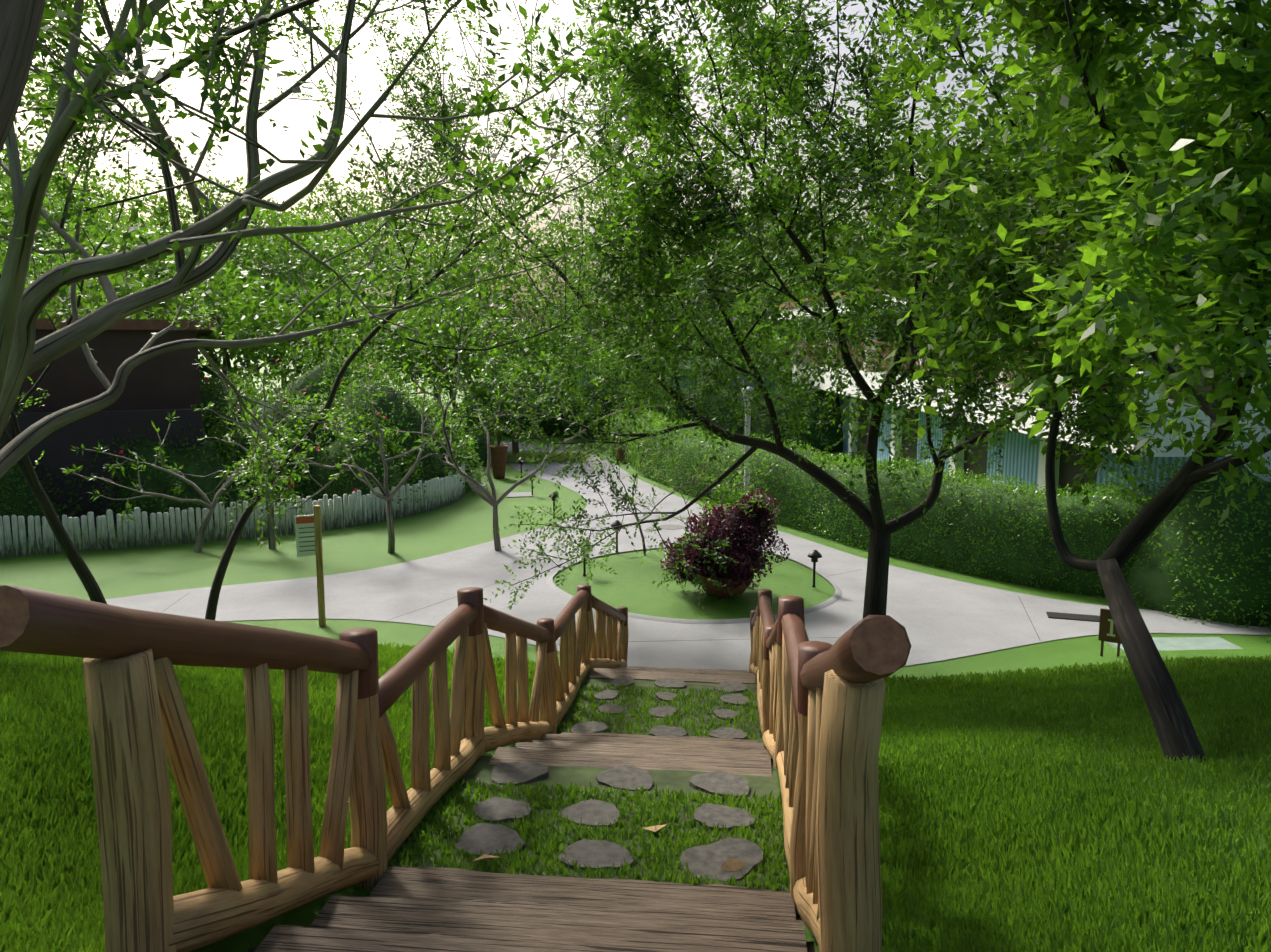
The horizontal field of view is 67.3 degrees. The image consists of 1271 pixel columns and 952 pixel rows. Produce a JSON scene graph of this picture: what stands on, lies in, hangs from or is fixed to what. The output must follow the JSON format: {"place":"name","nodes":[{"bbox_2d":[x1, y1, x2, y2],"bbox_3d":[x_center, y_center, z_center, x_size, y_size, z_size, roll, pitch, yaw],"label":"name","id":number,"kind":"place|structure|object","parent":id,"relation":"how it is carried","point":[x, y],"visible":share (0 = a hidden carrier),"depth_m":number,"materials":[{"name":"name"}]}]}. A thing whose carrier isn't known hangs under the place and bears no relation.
{"place":"outdoors","nodes":[
{"label":"outdoors","id":0,"kind":"place"},
{"bbox_2d":[0,0,44,153],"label":"tree trunk","id":1,"kind":"object","parent":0,"point":[20,22],"visible":1,"depth_m":2.42,"materials":[{"name":"grey plant"}]},
{"bbox_2d":[461,429,496,444],"bbox_3d":[-5.823,-1.316,35.342,1.704,0.868,1.793,1,8,6],"label":"green planter","id":2,"kind":"object","parent":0,"point":[491,436],"depth_m":35.30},
{"bbox_2d":[0,0,1267,348],"label":"sky","id":3,"kind":"structure","parent":0,"point":[293,114],"materials":[{"name":"white"}]},
{"bbox_2d":[0,641,1270,951],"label":"grass","id":4,"kind":"structure","parent":0,"point":[1064,809],"depth_m":4.10,"materials":[{"name":"green plant"}]},
{"bbox_2d":[0,349,1270,951],"bbox_3d":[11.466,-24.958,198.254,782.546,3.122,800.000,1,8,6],"label":"lawn","id":5,"kind":"structure","parent":0,"point":[464,521],"depth_m":18.31,"materials":[{"name":"green plant"}]},
{"bbox_2d":[0,228,81,316],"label":"tree","id":6,"kind":"object","parent":5,"relation":"on","point":[44,256],"visible":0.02,"depth_m":30.38,"materials":[{"name":"green plant"}]},
{"bbox_2d":[0,133,188,282],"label":"tree","id":7,"kind":"object","parent":5,"relation":"on","point":[11,213],"depth_m":38.75,"materials":[{"name":"green plant"}]},
{"bbox_2d":[0,153,188,297],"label":"tree","id":8,"kind":"object","parent":5,"relation":"on","point":[115,207],"depth_m":52.19,"materials":[{"name":"green plant"}]},
{"bbox_2d":[0,409,203,527],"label":"dark wall","id":9,"kind":"structure","parent":5,"relation":"on","point":[87,432],"depth_m":22.20,"materials":[{"name":"black paint"}]},
{"bbox_2d":[0,261,205,349],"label":"tree","id":10,"kind":"object","parent":5,"relation":"on","point":[93,296],"visible":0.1,"depth_m":26.80,"materials":[{"name":"green plant"}]},
{"bbox_2d":[17,329,200,412],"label":"building wing walls","id":11,"kind":"structure","parent":5,"relation":"on","point":[170,380],"depth_m":23.34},
{"bbox_2d":[35,318,214,332],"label":"roof","id":12,"kind":"structure","parent":11,"relation":"on","point":[128,324],"depth_m":23.15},
{"bbox_2d":[3,208,290,360],"bbox_3d":[-17.858,-4.631,33.588,9.946,8.657,9.381,1,8,6],"label":"tree","id":13,"kind":"object","parent":5,"relation":"on","point":[155,264],"depth_m":31.51,"materials":[{"name":"green plant"}]},
{"bbox_2d":[60,346,325,551],"bbox_3d":[-9.115,-0.574,20.071,5.098,4.301,2.337,-4,9,-26],"label":"tree","id":14,"kind":"object","parent":5,"relation":"on","point":[209,505],"depth_m":19.81,"materials":[{"name":"plant"}]},
{"bbox_2d":[77,199,345,383],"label":"tree","id":15,"kind":"object","parent":5,"relation":"on","point":[262,249],"depth_m":40.49,"materials":[{"name":"green plant"}]},
{"bbox_2d":[127,357,307,548],"bbox_3d":[-8.129,-0.342,19.137,4.896,4.092,1.960,6,10,38],"label":"tree","id":16,"kind":"object","parent":5,"relation":"on","point":[271,538],"depth_m":19.35,"materials":[{"name":"green plant"}]},
{"bbox_2d":[116,177,347,387],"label":"tree","id":17,"kind":"object","parent":5,"relation":"on","point":[186,207],"depth_m":45.27,"materials":[{"name":"green plant"}]},
{"bbox_2d":[0,463,464,557],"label":"palisade logs","id":18,"kind":"object","parent":5,"relation":"on","point":[370,508],"visible":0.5,"depth_m":20.75,"materials":[{"name":"grey wood"}]},
{"bbox_2d":[0,298,488,538],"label":"shrub bed","id":19,"kind":"object","parent":5,"relation":"on","point":[153,483],"depth_m":23.94,"materials":[{"name":"green plant"}]},
{"bbox_2d":[119,359,426,491],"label":"hibiscus flowers","id":20,"kind":"object","parent":19,"relation":"on","point":[317,448],"visible":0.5,"depth_m":24.71,"materials":[{"name":"plant"}]},
{"bbox_2d":[133,249,378,388],"bbox_3d":[-12.751,-3.538,30.671,8.784,7.311,7.062,1,8,6],"label":"tree","id":21,"kind":"object","parent":5,"relation":"on","point":[251,304],"depth_m":30.15,"materials":[{"name":"green plant"}]},
{"bbox_2d":[128,196,395,390],"bbox_3d":[-14.960,-6.262,38.695,10.593,10.462,10.926,1,8,6],"label":"tree","id":22,"kind":"object","parent":5,"relation":"on","point":[326,253],"depth_m":37.87,"materials":[{"name":"green plant"}]},
{"bbox_2d":[202,265,404,376],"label":"tree","id":23,"kind":"object","parent":5,"relation":"on","point":[322,302],"depth_m":33.54,"materials":[{"name":"green plant"}]},
{"bbox_2d":[313,505,325,625],"bbox_3d":[-4.800,1.383,14.504,0.113,1.900,0.113,1,8,6],"label":"sign post","id":24,"kind":"object","parent":5,"relation":"on","point":[319,563],"visible":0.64,"depth_m":14.46,"materials":[{"name":"brown wood"}]},
{"bbox_2d":[295,515,315,556],"bbox_3d":[-4.937,0.896,14.374,0.340,0.620,0.020,-3,9,-23],"label":"sign board","id":25,"kind":"object","parent":24,"relation":"attached to","point":[298,540],"visible":0.64,"depth_m":14.35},
{"bbox_2d":[296,516,313,523],"bbox_3d":[-4.939,0.660,14.327,0.300,0.100,0.012,-3,9,-23],"label":"sign header","id":26,"kind":"object","parent":25,"relation":"attached to","point":[303,520],"visible":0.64,"depth_m":14.31},
{"bbox_2d":[299,527,314,551],"bbox_3d":[-4.939,0.952,14.367,0.240,0.362,0.010,-3,9,-22],"label":"sign text","id":27,"kind":"object","parent":25,"relation":"on","point":[306,541],"visible":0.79,"depth_m":14.36},
{"bbox_2d":[0,0,641,547],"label":"tree","id":28,"kind":"object","parent":5,"relation":"on","point":[208,8],"depth_m":6.46,"materials":[{"name":"green plant"}]},
{"bbox_2d":[214,174,445,288],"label":"tree","id":29,"kind":"object","parent":5,"relation":"on","point":[310,202],"depth_m":62.78,"materials":[{"name":"green plant"}]},
{"bbox_2d":[281,288,433,386],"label":"tree","id":30,"kind":"object","parent":5,"relation":"on","point":[414,326],"depth_m":33.00,"materials":[{"name":"green plant"}]},
{"bbox_2d":[252,362,468,552],"bbox_3d":[-5.723,-0.277,19.124,4.665,3.995,3.076,1,8,6],"label":"tree","id":31,"kind":"object","parent":5,"relation":"on","point":[387,496],"depth_m":19.24,"materials":[{"name":"wood"}]},
{"bbox_2d":[0,0,792,619],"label":"tree","id":32,"kind":"object","parent":5,"relation":"on","point":[66,542],"depth_m":13.12,"materials":[{"name":"green plant"}]},
{"bbox_2d":[280,158,554,400],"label":"tree","id":33,"kind":"object","parent":5,"relation":"on","point":[371,250],"depth_m":50.53,"materials":[{"name":"green plant"}]},
{"bbox_2d":[353,285,537,401],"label":"tree","id":34,"kind":"object","parent":5,"relation":"on","point":[432,309],"depth_m":38.20,"materials":[{"name":"green plant"}]},
{"bbox_2d":[377,284,518,426],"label":"tree","id":35,"kind":"object","parent":5,"relation":"on","point":[445,325],"depth_m":36.40,"materials":[{"name":"green plant"}]},
{"bbox_2d":[385,218,540,401],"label":"tree","id":36,"kind":"object","parent":5,"relation":"on","point":[510,290],"depth_m":43.04,"materials":[{"name":"green plant"}]},
{"bbox_2d":[83,600,885,951],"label":"railing balusters","id":37,"kind":"object","parent":5,"relation":"on","point":[825,756],"visible":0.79,"depth_m":2.90,"materials":[{"name":"brown wood"}]},
{"bbox_2d":[0,584,910,734],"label":"handrail","id":38,"kind":"object","parent":37,"relation":"attached to","point":[60,625],"visible":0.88,"depth_m":2.96,"materials":[{"name":"brown wood"}]},
{"bbox_2d":[0,585,908,674],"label":"log end","id":39,"kind":"object","parent":38,"relation":"attached to","point":[879,645],"visible":1,"depth_m":2.02,"materials":[{"name":"brown wood"}]},
{"bbox_2d":[474,483,533,497],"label":"lawn pads","id":40,"kind":"object","parent":5,"relation":"on","point":[518,494],"visible":0.29,"depth_m":27.01,"materials":[{"name":"concrete"}]},
{"bbox_2d":[453,344,567,461],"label":"tree","id":41,"kind":"object","parent":5,"relation":"on","point":[492,397],"depth_m":33.84,"materials":[{"name":"green plant"}]},
{"bbox_2d":[372,295,686,550],"bbox_3d":[-2.148,-0.989,19.332,6.500,5.304,4.902,1,8,6],"label":"tree","id":42,"kind":"object","parent":5,"relation":"on","point":[492,501],"depth_m":19.65,"materials":[{"name":"plant"}]},
{"bbox_2d":[247,758,814,951],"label":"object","id":43,"kind":"structure","parent":5,"relation":"on","point":[810,946],"depth_m":3.11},
{"bbox_2d":[254,666,806,951],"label":"wooden steps","id":44,"kind":"structure","parent":43,"relation":"on","point":[416,909],"depth_m":3.28,"materials":[{"name":"brown wood"}]},
{"bbox_2d":[469,311,602,438],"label":"tree","id":45,"kind":"object","parent":5,"relation":"on","point":[531,346],"depth_m":41.84,"materials":[{"name":"green plant"}]},
{"bbox_2d":[453,426,624,478],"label":"terracotta vases","id":46,"kind":"object","parent":5,"relation":"on","point":[498,458],"visible":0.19,"depth_m":30.19,"materials":[{"name":"brown ceramic"}]},
{"bbox_2d":[506,450,595,463],"bbox_3d":[-4.630,-0.680,34.339,6.583,0.386,1.649,-1,8,-4],"label":"hedge","id":47,"kind":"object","parent":5,"relation":"on","point":[525,456],"depth_m":34.09,"materials":[{"name":"green plant"}]},
{"bbox_2d":[281,342,847,467],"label":"shrubs","id":48,"kind":"object","parent":5,"relation":"on","point":[809,437],"depth_m":39.31,"materials":[{"name":"green plant"}]},
{"bbox_2d":[487,193,688,375],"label":"tree","id":49,"kind":"object","parent":5,"relation":"on","point":[544,270],"depth_m":53.93,"materials":[{"name":"green plant"}]},
{"bbox_2d":[390,674,788,891],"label":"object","id":50,"kind":"structure","parent":5,"relation":"on","point":[481,769],"depth_m":4.83,"materials":[{"name":"green plant"}]},
{"bbox_2d":[453,675,762,881],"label":"stepping stones","id":51,"kind":"object","parent":50,"relation":"on","point":[709,860],"visible":0.65,"depth_m":4.43,"materials":[{"name":"grey stone"}]},
{"bbox_2d":[525,293,701,373],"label":"tree","id":52,"kind":"object","parent":5,"relation":"on","point":[573,334],"depth_m":44.76,"materials":[{"name":"green plant"}]},
{"bbox_2d":[571,339,683,411],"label":"tree","id":53,"kind":"object","parent":5,"relation":"on","point":[602,362],"depth_m":39.64,"materials":[{"name":"green plant"}]},
{"bbox_2d":[517,457,821,587],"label":"garden lights","id":54,"kind":"object","parent":5,"relation":"on","point":[814,555],"visible":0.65,"depth_m":17.41,"materials":[{"name":"black metal"}]},
{"bbox_2d":[541,307,818,393],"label":"building walls","id":55,"kind":"structure","parent":5,"relation":"on","point":[782,367],"depth_m":63.10,"materials":[{"name":"beige paint"}]},
{"bbox_2d":[105,441,1270,670],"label":"concrete path","id":56,"kind":"structure","parent":5,"relation":"on","point":[939,617],"depth_m":15.93,"materials":[{"name":"grey concrete"}]},
{"bbox_2d":[660,524,683,529],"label":"path covers","id":57,"kind":"object","parent":56,"relation":"on","point":[671,526],"visible":0.52,"depth_m":22.25,"materials":[{"name":"grey concrete"}]},
{"bbox_2d":[546,547,841,623],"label":"island kerb","id":58,"kind":"structure","parent":56,"relation":"on","point":[834,598],"depth_m":15.40,"materials":[{"name":"concrete"}]},
{"bbox_2d":[1046,612,1099,621],"bbox_3d":[7.007,2.222,14.979,1.000,0.020,0.320,2,8,17],"label":"drain grate","id":59,"kind":"object","parent":56,"relation":"on","point":[1070,616],"visible":0.64,"depth_m":15.00,"materials":[{"name":"grey metal"}]},
{"bbox_2d":[634,277,763,381],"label":"tree","id":60,"kind":"object","parent":5,"relation":"on","point":[738,312],"depth_m":48.57,"materials":[{"name":"green plant"}]},
{"bbox_2d":[473,824,1009,909],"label":"fallen leaves","id":61,"kind":"object","parent":5,"relation":"on","point":[730,864],"visible":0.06,"depth_m":3.86,"materials":[{"name":"brown plant"}]},
{"bbox_2d":[684,315,812,412],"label":"tree","id":62,"kind":"object","parent":5,"relation":"on","point":[784,342],"depth_m":39.78,"materials":[{"name":"green plant"}]},
{"bbox_2d":[658,200,848,399],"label":"tree","id":63,"kind":"object","parent":5,"relation":"on","point":[765,236],"depth_m":56.64,"materials":[{"name":"green plant"}]},
{"bbox_2d":[717,247,877,362],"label":"tree","id":64,"kind":"object","parent":5,"relation":"on","point":[758,302],"depth_m":44.80,"materials":[{"name":"green plant"}]},
{"bbox_2d":[335,0,1265,618],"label":"tree","id":65,"kind":"object","parent":5,"relation":"on","point":[713,214],"depth_m":10.83,"materials":[{"name":"green plant"}]},
{"bbox_2d":[730,207,899,286],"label":"tree","id":66,"kind":"object","parent":5,"relation":"on","point":[825,236],"visible":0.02,"depth_m":61.57,"materials":[{"name":"green plant"}]},
{"bbox_2d":[793,228,939,298],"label":"tree","id":67,"kind":"object","parent":5,"relation":"on","point":[864,270],"depth_m":48.82,"materials":[{"name":"green plant"}]},
{"bbox_2d":[608,407,1160,597],"bbox_3d":[3.742,-0.210,25.477,3.580,2.014,23.399,-4,9,-25],"label":"hedge","id":68,"kind":"object","parent":5,"relation":"on","point":[1097,533],"depth_m":18.33,"materials":[{"name":"green plant"}]},
{"bbox_2d":[884,183,1061,264],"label":"tree","id":69,"kind":"object","parent":5,"relation":"on","point":[969,225],"visible":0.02,"depth_m":53.72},
{"bbox_2d":[754,0,1270,761],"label":"tree","id":70,"kind":"object","parent":5,"relation":"on","point":[1164,122],"depth_m":4.89,"materials":[{"name":"green plant"}]},
{"bbox_2d":[778,259,1270,493],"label":"building walls","id":71,"kind":"structure","parent":5,"relation":"on","point":[1178,451],"depth_m":20.20,"materials":[{"name":"white paint"}]},
{"bbox_2d":[775,241,1068,309],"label":"building roof","id":72,"kind":"structure","parent":71,"relation":"on","point":[793,305],"depth_m":34.93,"materials":[{"name":"grey"}]},
{"bbox_2d":[793,341,1139,394],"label":"roof","id":73,"kind":"structure","parent":71,"relation":"attached to","point":[876,342],"depth_m":29.20,"materials":[{"name":"white wood"}]},
{"bbox_2d":[819,300,1238,496],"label":"building","id":74,"kind":"structure","parent":71,"relation":"in","point":[1069,470],"depth_m":24.25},
{"bbox_2d":[839,394,1225,498],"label":"building curtains","id":75,"kind":"object","parent":71,"relation":"attached to","point":[1020,460],"visible":0.1,"depth_m":21.89,"materials":[{"name":"teal fabric"}]},
{"bbox_2d":[1098,608,1121,655],"bbox_3d":[6.370,2.115,12.771,0.300,0.660,0.030,5,10,34],"label":"sign board","id":76,"kind":"object","parent":5,"relation":"on","point":[1104,623],"visible":0.69,"depth_m":12.78,"materials":[{"name":"brown wood"}]},
{"bbox_2d":[1107,619,1114,636],"bbox_3d":[6.360,2.028,12.744,0.100,0.230,0.006,5,10,34],"label":"number one","id":77,"kind":"object","parent":76,"relation":"attached to","point":[1111,628],"visible":0.83,"depth_m":12.74,"materials":[{"name":"green paint"}]},
{"bbox_2d":[1104,637,1242,650],"bbox_3d":[7.648,2.432,13.418,1.700,0.050,0.900,0,8,-1],"label":"service pad","id":78,"kind":"object","parent":5,"relation":"on","point":[1183,643],"visible":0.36,"depth_m":13.58,"materials":[{"name":"grey concrete"}]},
{"bbox_2d":[1085,440,1270,642],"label":"bush","id":79,"kind":"object","parent":5,"relation":"on","point":[1152,579],"depth_m":14.83,"materials":[{"name":"green plant"}]},
{"bbox_2d":[565,413,753,555],"bbox_3d":[0.439,0.121,18.755,3.779,3.062,1.752,1,8,6],"label":"tree","id":80,"kind":"object","parent":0,"point":[642,537],"depth_m":18.88,"materials":[{"name":"green plant"}]},
{"bbox_2d":[576,369,774,404],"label":"building curtains","id":81,"kind":"object","parent":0,"point":[740,377],"depth_m":64.43,"materials":[{"name":"fabric"}]},
{"bbox_2d":[555,315,819,403],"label":"building","id":82,"kind":"structure","parent":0,"point":[709,374],"depth_m":64.21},
{"bbox_2d":[559,342,818,355],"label":"building lattice","id":83,"kind":"object","parent":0,"point":[728,351],"depth_m":61.83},
{"bbox_2d":[553,548,834,619],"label":"island lawn","id":84,"kind":"structure","parent":0,"point":[631,587],"depth_m":16.53,"materials":[{"name":"green plant"}]},
{"bbox_2d":[628,422,764,527],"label":"tree","id":85,"kind":"object","parent":84,"relation":"on","point":[693,478],"depth_m":19.43,"materials":[{"name":"green plant"}]},
{"bbox_2d":[697,569,754,597],"bbox_3d":[1.493,1.799,16.053,1.010,0.400,1.010,1,8,6],"label":"plant pot","id":86,"kind":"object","parent":84,"relation":"on","point":[740,589],"depth_m":15.69,"materials":[{"name":"ceramic"}]},
{"bbox_2d":[659,484,789,590],"bbox_3d":[1.486,1.089,15.970,2.197,1.848,1.663,1,8,6],"label":"purple shrub","id":87,"kind":"object","parent":86,"relation":"in","point":[733,572],"depth_m":15.75,"materials":[{"name":"purple plant"}]},
{"bbox_2d":[742,387,753,500],"bbox_3d":[2.266,-0.142,19.405,0.260,3.330,0.253,1,8,6],"label":"lamp post","id":88,"kind":"object","parent":84,"relation":"on","point":[747,432],"visible":0.27,"depth_m":19.26,"materials":[{"name":"grey metal"}]},
{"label":"soil in the vases","id":89,"kind":"structure","parent":0,"visible":0},
{"bbox_2d":[450,405,502,446],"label":"sword plants","id":90,"kind":"object","parent":89,"relation":"on","point":[499,435],"visible":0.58,"depth_m":30.24,"materials":[{"name":"green plant"}]},
{"bbox_2d":[611,436,624,453],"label":"purple planter leaves","id":91,"kind":"object","parent":89,"relation":"on","point":[617,445],"visible":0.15,"depth_m":34.24,"materials":[{"name":"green plant"}]}
]}

